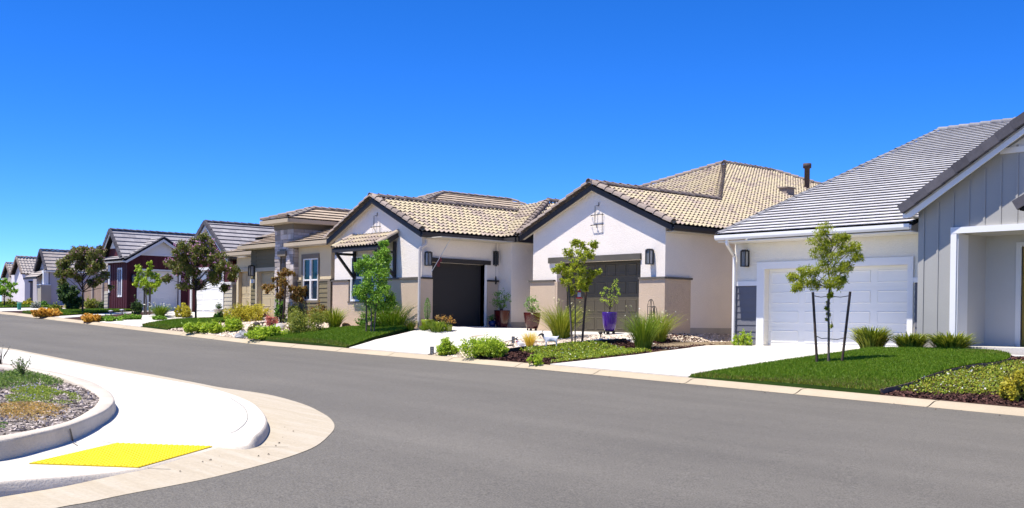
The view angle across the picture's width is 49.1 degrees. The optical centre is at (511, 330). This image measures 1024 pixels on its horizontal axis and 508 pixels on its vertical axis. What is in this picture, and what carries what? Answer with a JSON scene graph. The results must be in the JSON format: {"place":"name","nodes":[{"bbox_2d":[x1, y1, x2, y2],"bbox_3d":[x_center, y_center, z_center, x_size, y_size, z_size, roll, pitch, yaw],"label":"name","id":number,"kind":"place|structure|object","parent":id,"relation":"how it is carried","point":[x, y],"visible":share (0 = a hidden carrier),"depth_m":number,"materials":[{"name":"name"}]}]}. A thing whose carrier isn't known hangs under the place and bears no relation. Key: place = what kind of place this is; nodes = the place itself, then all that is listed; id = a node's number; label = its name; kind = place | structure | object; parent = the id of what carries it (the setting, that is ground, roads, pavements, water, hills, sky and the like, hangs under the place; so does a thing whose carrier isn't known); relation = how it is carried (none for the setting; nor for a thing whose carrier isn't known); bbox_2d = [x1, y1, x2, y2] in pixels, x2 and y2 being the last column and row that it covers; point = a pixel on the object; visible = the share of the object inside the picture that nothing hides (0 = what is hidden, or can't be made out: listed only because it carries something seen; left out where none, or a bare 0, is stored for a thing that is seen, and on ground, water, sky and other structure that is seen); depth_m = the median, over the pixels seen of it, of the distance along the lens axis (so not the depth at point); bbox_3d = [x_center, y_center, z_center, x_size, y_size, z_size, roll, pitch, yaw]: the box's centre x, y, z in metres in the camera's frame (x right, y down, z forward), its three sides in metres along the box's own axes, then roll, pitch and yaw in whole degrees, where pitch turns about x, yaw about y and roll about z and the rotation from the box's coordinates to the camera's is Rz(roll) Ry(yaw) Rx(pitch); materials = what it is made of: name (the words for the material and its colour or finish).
{"place":"outdoors","nodes":[
{"label":"outdoors","id":0,"kind":"place"},
{"bbox_2d":[22,308,130,315],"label":"grass","id":1,"kind":"structure","parent":0,"point":[73,311],"depth_m":60.20,"materials":[{"name":"green plant"}]},
{"bbox_2d":[53,310,173,317],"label":"driveway","id":2,"kind":"structure","parent":0,"point":[101,314],"depth_m":58.06,"materials":[{"name":"concrete"}]},
{"bbox_2d":[0,349,264,481],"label":"pavement","id":3,"kind":"structure","parent":0,"point":[151,410],"depth_m":12.88,"materials":[{"name":"concrete"}]},
{"bbox_2d":[0,369,98,435],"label":"bark mulch","id":4,"kind":"object","parent":3,"relation":"on","point":[62,397],"visible":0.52,"depth_m":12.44,"materials":[{"name":"grey plant"}]},
{"bbox_2d":[10,356,30,376],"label":"twiggy plant","id":5,"kind":"object","parent":4,"relation":"on","point":[21,368],"visible":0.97,"depth_m":16.13,"materials":[{"name":"white plant"}]},
{"bbox_2d":[0,368,63,389],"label":"groundcover","id":6,"kind":"object","parent":4,"relation":"on","point":[8,375],"visible":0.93,"depth_m":15.57,"materials":[{"name":"green plant"}]},
{"bbox_2d":[0,401,70,420],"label":"groundcover","id":7,"kind":"object","parent":4,"relation":"on","point":[31,407],"visible":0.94,"depth_m":12.03,"materials":[{"name":"orange plant"}]},
{"bbox_2d":[5,383,81,403],"bbox_3d":[-5.865,0.769,13.995,0.871,0.159,2.614,1,0,-24],"label":"groundcover","id":8,"kind":"object","parent":4,"relation":"on","point":[33,390],"visible":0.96,"depth_m":13.80,"materials":[{"name":"green plant"}]},
{"bbox_2d":[0,363,115,460],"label":"planter kerb","id":9,"kind":"structure","parent":3,"relation":"on","point":[102,411],"depth_m":10.80,"materials":[{"name":"grey concrete"}]},
{"bbox_2d":[29,442,211,467],"bbox_3d":[-3.507,1.135,10.252,0.761,0.100,1.974,1,0,8],"label":"tactile plate","id":10,"kind":"object","parent":3,"relation":"on","point":[130,455],"visible":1,"depth_m":10.11,"materials":[{"name":"yellow plastic"}]},
{"bbox_2d":[101,312,214,326],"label":"driveway","id":11,"kind":"structure","parent":0,"point":[143,320],"depth_m":54.23,"materials":[{"name":"concrete"}]},
{"bbox_2d":[132,260,161,314],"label":"young tree","id":12,"kind":"object","parent":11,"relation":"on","point":[145,283],"visible":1,"depth_m":56.19,"materials":[{"name":"green plant"}]},
{"bbox_2d":[143,302,175,316],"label":"flowering grass","id":13,"kind":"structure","parent":0,"point":[158,310],"depth_m":54.94,"materials":[{"name":"green plant"}]},
{"bbox_2d":[142,317,226,329],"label":"grass","id":14,"kind":"structure","parent":0,"point":[170,323],"depth_m":48.89,"materials":[{"name":"green plant"}]},
{"bbox_2d":[261,325,407,347],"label":"lawn","id":15,"kind":"structure","parent":0,"point":[329,345],"depth_m":38.35,"materials":[{"name":"green plant"}]},
{"bbox_2d":[60,305,864,393],"bbox_3d":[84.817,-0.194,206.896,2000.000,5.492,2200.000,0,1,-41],"label":"ground","id":16,"kind":"structure","parent":0,"point":[683,343],"depth_m":34.79,"materials":[{"name":"soil"}]},
{"bbox_2d":[0,262,12,300],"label":"tan house","id":17,"kind":"structure","parent":16,"relation":"on","point":[6,270],"depth_m":123.15,"materials":[{"name":"beige paint"}]},
{"bbox_2d":[0,277,18,304],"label":"young tree","id":18,"kind":"object","parent":16,"relation":"on","point":[9,285],"visible":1,"depth_m":71.31,"materials":[{"name":"green plant"}]},
{"bbox_2d":[10,255,36,301],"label":"white house","id":19,"kind":"structure","parent":16,"relation":"on","point":[22,267],"depth_m":107.78,"materials":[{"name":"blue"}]},
{"bbox_2d":[30,307,63,317],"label":"groundcover","id":20,"kind":"object","parent":16,"relation":"on","point":[44,312],"visible":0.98,"depth_m":56.79,"materials":[{"name":"orange plant"}]},
{"bbox_2d":[23,248,107,304],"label":"lavender house","id":21,"kind":"structure","parent":16,"relation":"on","point":[45,284],"depth_m":91.46,"materials":[{"name":"grey paint"}]},
{"bbox_2d":[56,283,84,308],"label":"shrub","id":22,"kind":"object","parent":16,"relation":"on","point":[67,295],"visible":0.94,"depth_m":62.20,"materials":[{"name":"green plant"}]},
{"bbox_2d":[53,244,114,310],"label":"crape myrtle","id":23,"kind":"object","parent":16,"relation":"on","point":[89,260],"visible":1,"depth_m":58.78,"materials":[{"name":"green plant"}]},
{"bbox_2d":[81,313,101,322],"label":"groundcover","id":24,"kind":"object","parent":16,"relation":"on","point":[89,317],"visible":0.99,"depth_m":52.47,"materials":[{"name":"orange plant"}]},
{"bbox_2d":[84,294,99,308],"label":"shrub","id":25,"kind":"object","parent":16,"relation":"on","point":[89,303],"visible":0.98,"depth_m":75.58,"materials":[{"name":"green plant"}]},
{"bbox_2d":[83,282,107,301],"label":"wooden fence","id":26,"kind":"object","parent":16,"relation":"on","point":[97,294],"visible":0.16,"depth_m":88.51,"materials":[{"name":"beige wood"}]},
{"bbox_2d":[67,312,153,321],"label":"mulch bed","id":27,"kind":"object","parent":16,"relation":"on","point":[79,318],"visible":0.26,"depth_m":57.06,"materials":[{"name":"brown wood"}]},
{"bbox_2d":[131,295,142,313],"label":"shrub","id":28,"kind":"object","parent":27,"relation":"on","point":[136,306],"visible":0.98,"depth_m":57.66,"materials":[{"name":"green plant"}]},
{"bbox_2d":[99,314,123,321],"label":"groundcover","id":29,"kind":"object","parent":16,"relation":"on","point":[110,318],"visible":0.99,"depth_m":52.70,"materials":[{"name":"green plant"}]},
{"bbox_2d":[117,313,141,319],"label":"groundcover","id":30,"kind":"object","parent":16,"relation":"on","point":[132,316],"visible":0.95,"depth_m":53.69,"materials":[{"name":"green plant"}]},
{"bbox_2d":[102,228,194,310],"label":"red house","id":31,"kind":"structure","parent":16,"relation":"on","point":[128,250],"depth_m":68.96,"materials":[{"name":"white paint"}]},
{"bbox_2d":[117,268,121,296],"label":"window","id":32,"kind":"structure","parent":31,"relation":"in","point":[119,272],"depth_m":68.52,"materials":[{"name":"white paint"}]},
{"bbox_2d":[139,271,177,310],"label":"garage door","id":33,"kind":"structure","parent":31,"relation":"in","point":[166,293],"depth_m":69.34,"materials":[{"name":"white metal"}]},
{"bbox_2d":[174,302,192,316],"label":"shrub","id":34,"kind":"object","parent":16,"relation":"on","point":[185,311],"visible":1,"depth_m":55.20,"materials":[{"name":"yellow plant"}]},
{"bbox_2d":[181,317,205,332],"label":"groundcover","id":35,"kind":"object","parent":16,"relation":"on","point":[190,327],"visible":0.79,"depth_m":44.35,"materials":[{"name":"green plant"}]},
{"bbox_2d":[160,233,242,317],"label":"crape myrtle","id":36,"kind":"object","parent":16,"relation":"on","point":[203,252],"visible":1,"depth_m":51.96,"materials":[{"name":"green plant"}]},
{"bbox_2d":[199,321,225,333],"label":"groundcover","id":37,"kind":"object","parent":16,"relation":"on","point":[213,328],"visible":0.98,"depth_m":43.94,"materials":[{"name":"green plant"}]},
{"bbox_2d":[188,220,274,314],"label":"house","id":38,"kind":"structure","parent":16,"relation":"on","point":[228,236],"depth_m":59.38,"materials":[{"name":"beige"}]},
{"bbox_2d":[196,271,222,311],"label":"garage door","id":39,"kind":"structure","parent":38,"relation":"in","point":[207,299],"depth_m":59.92,"materials":[{"name":"white metal"}]},
{"bbox_2d":[223,300,270,321],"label":"shrub","id":40,"kind":"object","parent":16,"relation":"on","point":[246,313],"visible":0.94,"depth_m":49.65,"materials":[{"name":"yellow plant"}]},
{"bbox_2d":[244,324,289,339],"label":"groundcover","id":41,"kind":"object","parent":16,"relation":"on","point":[258,332],"visible":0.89,"depth_m":40.74,"materials":[{"name":"green plant"}]},
{"bbox_2d":[264,315,277,325],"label":"shrub","id":42,"kind":"object","parent":16,"relation":"on","point":[271,321],"visible":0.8,"depth_m":45.27,"materials":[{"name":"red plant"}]},
{"bbox_2d":[260,267,306,322],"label":"young tree","id":43,"kind":"object","parent":16,"relation":"on","point":[299,292],"visible":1,"depth_m":47.02,"materials":[{"name":"brown plant"}]},
{"bbox_2d":[168,319,418,340],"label":"gravel","id":44,"kind":"structure","parent":16,"relation":"on","point":[247,325],"depth_m":44.84,"materials":[{"name":"beige gravel"}]},
{"bbox_2d":[223,316,243,331],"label":"groundcover","id":45,"kind":"object","parent":44,"relation":"on","point":[233,324],"visible":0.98,"depth_m":44.13,"materials":[{"name":"green plant"}]},
{"bbox_2d":[273,300,286,321],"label":"shrub","id":46,"kind":"object","parent":44,"relation":"on","point":[277,306],"visible":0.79,"depth_m":47.30,"materials":[{"name":"green plant"}]},
{"bbox_2d":[320,307,349,326],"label":"grass clump","id":47,"kind":"object","parent":44,"relation":"on","point":[334,319],"visible":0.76,"depth_m":42.16,"materials":[{"name":"green plant"}]},
{"bbox_2d":[346,299,415,325],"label":"flowering grass","id":48,"kind":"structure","parent":44,"relation":"on","point":[390,317],"depth_m":40.39,"materials":[{"name":"green plant"}]},
{"bbox_2d":[278,302,327,332],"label":"shrub","id":49,"kind":"object","parent":16,"relation":"on","point":[297,323],"visible":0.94,"depth_m":41.17,"materials":[{"name":"green plant"}]},
{"bbox_2d":[224,190,525,319],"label":"beige house","id":50,"kind":"structure","parent":16,"relation":"on","point":[296,241],"depth_m":48.34,"materials":[{"name":"beige paint"}]},
{"bbox_2d":[242,272,249,305],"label":"garage door","id":51,"kind":"structure","parent":50,"relation":"in","point":[245,278],"depth_m":56.69,"materials":[{"name":"beige metal"}]},
{"bbox_2d":[262,271,274,316],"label":"door","id":52,"kind":"structure","parent":50,"relation":"in","point":[267,299],"depth_m":51.36,"materials":[{"name":"beige metal"}]},
{"bbox_2d":[303,258,317,299],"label":"window","id":53,"kind":"structure","parent":50,"relation":"in","point":[310,266],"depth_m":46.87,"materials":[{"name":"white paint"}]},
{"bbox_2d":[351,240,398,331],"bbox_3d":[-4.823,-1.478,39.143,1.635,3.432,1.341,1,0,11],"label":"young tree","id":54,"kind":"object","parent":16,"relation":"on","point":[360,291],"visible":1,"depth_m":39.01,"materials":[{"name":"green plant"}]},
{"bbox_2d":[421,320,449,331],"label":"grass tuft","id":55,"kind":"object","parent":16,"relation":"on","point":[439,328],"visible":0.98,"depth_m":38.89,"materials":[{"name":"green plant"}]},
{"bbox_2d":[455,332,508,357],"bbox_3d":[-0.761,0.417,31.456,1.218,0.773,1.417,1,1,33],"label":"shrub","id":56,"kind":"object","parent":16,"relation":"on","point":[493,347],"visible":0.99,"depth_m":31.21,"materials":[{"name":"green plant"}]},
{"bbox_2d":[0,311,1023,415],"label":"kerb","id":57,"kind":"structure","parent":16,"relation":"on","point":[983,408],"depth_m":26.31,"materials":[{"name":"concrete"}]},
{"bbox_2d":[473,340,664,364],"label":"mulch","id":58,"kind":"object","parent":16,"relation":"on","point":[520,356],"visible":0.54,"depth_m":31.31,"materials":[{"name":"brown wood"}]},
{"bbox_2d":[526,352,543,365],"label":"shrub","id":59,"kind":"object","parent":58,"relation":"on","point":[536,359],"visible":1,"depth_m":29.09,"materials":[{"name":"green plant"}]},
{"bbox_2d":[538,331,558,345],"bbox_3d":[1.070,0.254,32.800,0.607,0.564,0.180,1,0,-3],"label":"goat statue","id":60,"kind":"object","parent":58,"relation":"on","point":[550,338],"visible":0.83,"depth_m":32.73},
{"bbox_2d":[520,340,651,362],"bbox_3d":[1.640,0.570,31.721,4.241,0.592,2.966,0,1,-41],"label":"groundcover","id":61,"kind":"object","parent":58,"relation":"on","point":[588,353],"visible":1,"depth_m":31.94,"materials":[{"name":"green plant"}]},
{"bbox_2d":[613,305,671,348],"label":"flowering grass","id":62,"kind":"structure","parent":58,"relation":"on","point":[644,335],"depth_m":32.90,"materials":[{"name":"green plant"}]},
{"bbox_2d":[568,286,573,341],"bbox_3d":[1.798,-0.428,33.889,0.242,1.827,0.060,1,0,-1],"label":"tree stake","id":63,"kind":"object","parent":16,"relation":"on","point":[571,322],"visible":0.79,"depth_m":33.87,"materials":[{"name":"brown wood"}]},
{"bbox_2d":[324,160,824,333],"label":"white house","id":64,"kind":"structure","parent":16,"relation":"on","point":[661,247],"depth_m":40.43,"materials":[{"name":"paint"}]},
{"bbox_2d":[350,255,388,300],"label":"window","id":65,"kind":"structure","parent":64,"relation":"in","point":[358,280],"depth_m":43.13,"materials":[{"name":"white paint"}]},
{"bbox_2d":[432,262,480,325],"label":"garage door","id":66,"kind":"structure","parent":64,"relation":"in","point":[456,287],"depth_m":41.34,"materials":[{"name":"black metal"}]},
{"bbox_2d":[567,260,640,332],"bbox_3d":[3.270,-1.144,38.725,0.086,2.460,3.910,0,1,-41],"label":"garage door","id":67,"kind":"structure","parent":64,"relation":"in","point":[628,283],"depth_m":38.55,"materials":[{"name":"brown metal"}]},
{"bbox_2d":[551,239,602,340],"bbox_3d":[1.953,-1.170,33.782,1.296,3.248,1.278,0,1,-41],"label":"young tree","id":68,"kind":"object","parent":16,"relation":"on","point":[568,280],"visible":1,"depth_m":33.72,"materials":[{"name":"green plant"}]},
{"bbox_2d":[578,282,586,340],"bbox_3d":[2.121,-0.535,34.031,0.363,1.981,0.072,1,0,-1],"label":"tree stake","id":69,"kind":"object","parent":16,"relation":"on","point":[583,321],"visible":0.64,"depth_m":34.00,"materials":[{"name":"brown wood"}]},
{"bbox_2d":[666,333,731,343],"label":"gravel","id":70,"kind":"structure","parent":16,"relation":"on","point":[717,335],"depth_m":36.49,"materials":[{"name":"beige gravel"}]},
{"bbox_2d":[730,329,752,345],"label":"shrub","id":71,"kind":"object","parent":16,"relation":"on","point":[742,340],"visible":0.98,"depth_m":34.09,"materials":[{"name":"green plant"}]},
{"bbox_2d":[812,292,827,361],"bbox_3d":[7.231,0.034,26.324,0.408,1.878,0.064,1,0,-1],"label":"tree stake","id":72,"kind":"object","parent":16,"relation":"on","point":[815,331],"visible":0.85,"depth_m":26.30,"materials":[{"name":"brown wood"}]},
{"bbox_2d":[785,221,864,360],"bbox_3d":[7.367,-0.831,26.342,1.764,3.517,0.838,1,0,-3],"label":"young tree","id":73,"kind":"object","parent":16,"relation":"on","point":[842,267],"visible":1,"depth_m":26.28,"materials":[{"name":"green plant"}]},
{"bbox_2d":[833,292,850,360],"bbox_3d":[7.692,0.021,26.235,0.493,1.873,0.064,1,0,0],"label":"tree stake","id":74,"kind":"object","parent":16,"relation":"on","point":[846,326],"visible":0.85,"depth_m":26.21,"materials":[{"name":"brown wood"}]},
{"bbox_2d":[714,112,1023,354],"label":"grey house","id":75,"kind":"structure","parent":16,"relation":"on","point":[933,221],"depth_m":31.46,"materials":[{"name":"white paint"}]},
{"bbox_2d":[768,265,907,347],"bbox_3d":[9.529,-0.664,32.820,0.086,2.390,4.810,0,1,-41],"label":"garage door","id":76,"kind":"structure","parent":75,"relation":"in","point":[878,293],"depth_m":32.70,"materials":[{"name":"white metal"}]},
{"bbox_2d":[1022,247,1023,346],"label":"front door","id":77,"kind":"structure","parent":75,"relation":"in","point":[1023,247],"depth_m":29.37,"materials":[{"name":"metal"}]},
{"bbox_2d":[847,325,896,347],"bbox_3d":[9.608,0.205,29.967,1.817,0.738,1.850,0,1,-41],"label":"strappy plant","id":78,"kind":"object","parent":16,"relation":"on","point":[866,337],"visible":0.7,"depth_m":29.67,"materials":[{"name":"green plant"}]},
{"bbox_2d":[888,331,928,346],"bbox_3d":[10.362,0.299,29.075,1.631,0.582,1.639,0,1,-41],"label":"strappy plant","id":79,"kind":"object","parent":16,"relation":"on","point":[906,339],"visible":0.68,"depth_m":28.83,"materials":[{"name":"green plant"}]},
{"bbox_2d":[914,330,985,348],"bbox_3d":[11.070,0.307,28.309,2.034,0.627,2.036,0,1,-41],"label":"strappy plant","id":80,"kind":"object","parent":16,"relation":"on","point":[949,340],"visible":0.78,"depth_m":27.98,"materials":[{"name":"green plant"}]},
{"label":"mulch bed","id":81,"kind":"structure","parent":16,"relation":"on","visible":0},
{"bbox_2d":[626,308,687,341],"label":"flowering grass","id":82,"kind":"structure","parent":81,"relation":"on","point":[662,337],"depth_m":34.54,"materials":[{"name":"green plant"}]},
{"bbox_2d":[626,333,725,348],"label":"mulch","id":83,"kind":"object","parent":81,"relation":"on","point":[673,340],"visible":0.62,"depth_m":34.58,"materials":[{"name":"gravel"}]},
{"bbox_2d":[349,326,632,354],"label":"driveway","id":84,"kind":"structure","parent":0,"point":[413,341],"depth_m":37.60,"materials":[{"name":"concrete"}]},
{"bbox_2d":[421,298,432,328],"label":"potted plant","id":85,"kind":"object","parent":84,"relation":"on","point":[425,319],"visible":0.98,"depth_m":39.47,"materials":[{"name":"green plant"}]},
{"bbox_2d":[492,288,511,326],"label":"potted plant","id":86,"kind":"object","parent":84,"relation":"on","point":[501,317],"visible":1,"depth_m":41.27,"materials":[{"name":"green plant"}]},
{"bbox_2d":[524,295,540,330],"bbox_3d":[0.714,-0.628,39.747,0.610,1.263,0.610,1,0,-22],"label":"potted plant","id":87,"kind":"object","parent":84,"relation":"on","point":[529,322],"visible":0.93,"depth_m":39.64,"materials":[{"name":"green plant"}]},
{"bbox_2d":[600,279,620,333],"bbox_3d":[3.125,-0.790,36.062,0.680,1.801,0.497,1,0,-16],"label":"potted plant","id":88,"kind":"object","parent":84,"relation":"on","point":[609,319],"visible":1,"depth_m":35.94,"materials":[{"name":"green plant"}]},
{"bbox_2d":[0,314,1023,507],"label":"road","id":89,"kind":"structure","parent":0,"point":[413,433],"depth_m":13.47,"materials":[{"name":"grey asphalt"}]},
{"bbox_2d":[0,400,268,496],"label":"pavement kerb","id":90,"kind":"structure","parent":89,"relation":"on","point":[12,487],"depth_m":8.80,"materials":[{"name":"grey concrete"}]},
{"bbox_2d":[0,347,333,507],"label":"gutter","id":91,"kind":"object","parent":89,"relation":"on","point":[311,427],"visible":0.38,"depth_m":10.45,"materials":[{"name":"concrete"}]},
{"bbox_2d":[0,0,1023,300],"label":"sky","id":92,"kind":"structure","parent":0,"point":[154,115],"materials":[{"name":"blue"}]},
{"bbox_2d":[550,345,858,376],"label":"driveway","id":93,"kind":"structure","parent":0,"point":[673,362],"depth_m":29.23,"materials":[{"name":"concrete"}]},
{"bbox_2d":[689,346,1010,394],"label":"lawn","id":94,"kind":"structure","parent":0,"point":[855,390],"depth_m":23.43,"materials":[{"name":"green plant"}]},
{"bbox_2d":[879,355,1023,407],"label":"mulch","id":95,"kind":"object","parent":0,"point":[987,397],"visible":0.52,"depth_m":21.56,"materials":[{"name":"brown wood"}]},
{"bbox_2d":[880,356,1010,393],"bbox_3d":[9.853,0.883,24.514,1.056,0.751,7.241,1,1,38],"label":"garden edging","id":96,"kind":"object","parent":95,"relation":"on","point":[889,389],"visible":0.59,"depth_m":23.77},
{"bbox_2d":[896,359,1023,394],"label":"groundcover","id":97,"kind":"object","parent":95,"relation":"on","point":[973,376],"visible":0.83,"depth_m":22.91,"materials":[{"name":"green plant"}]},
{"bbox_2d":[998,366,1023,401],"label":"shrub","id":98,"kind":"object","parent":95,"relation":"on","point":[1012,388],"visible":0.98,"depth_m":20.55,"materials":[{"name":"yellow plant"}]},
{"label":"gravel bed","id":99,"kind":"structure","parent":0,"visible":0},
{"bbox_2d":[435,336,459,355],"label":"shrub","id":100,"kind":"object","parent":99,"relation":"on","point":[445,347],"visible":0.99,"depth_m":32.42,"materials":[{"name":"green plant"}]},
{"bbox_2d":[433,334,633,357],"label":"gravel","id":101,"kind":"structure","parent":99,"relation":"on","point":[589,337],"depth_m":34.76,"materials":[{"name":"white gravel"}]},
{"bbox_2d":[521,331,538,346],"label":"grass tuft","id":102,"kind":"object","parent":101,"relation":"on","point":[529,340],"visible":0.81,"depth_m":33.45,"materials":[{"name":"yellow plant"}]},
{"bbox_2d":[525,297,596,338],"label":"flowering grass","id":103,"kind":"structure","parent":99,"relation":"on","point":[558,324],"depth_m":35.39,"materials":[{"name":"green plant"}]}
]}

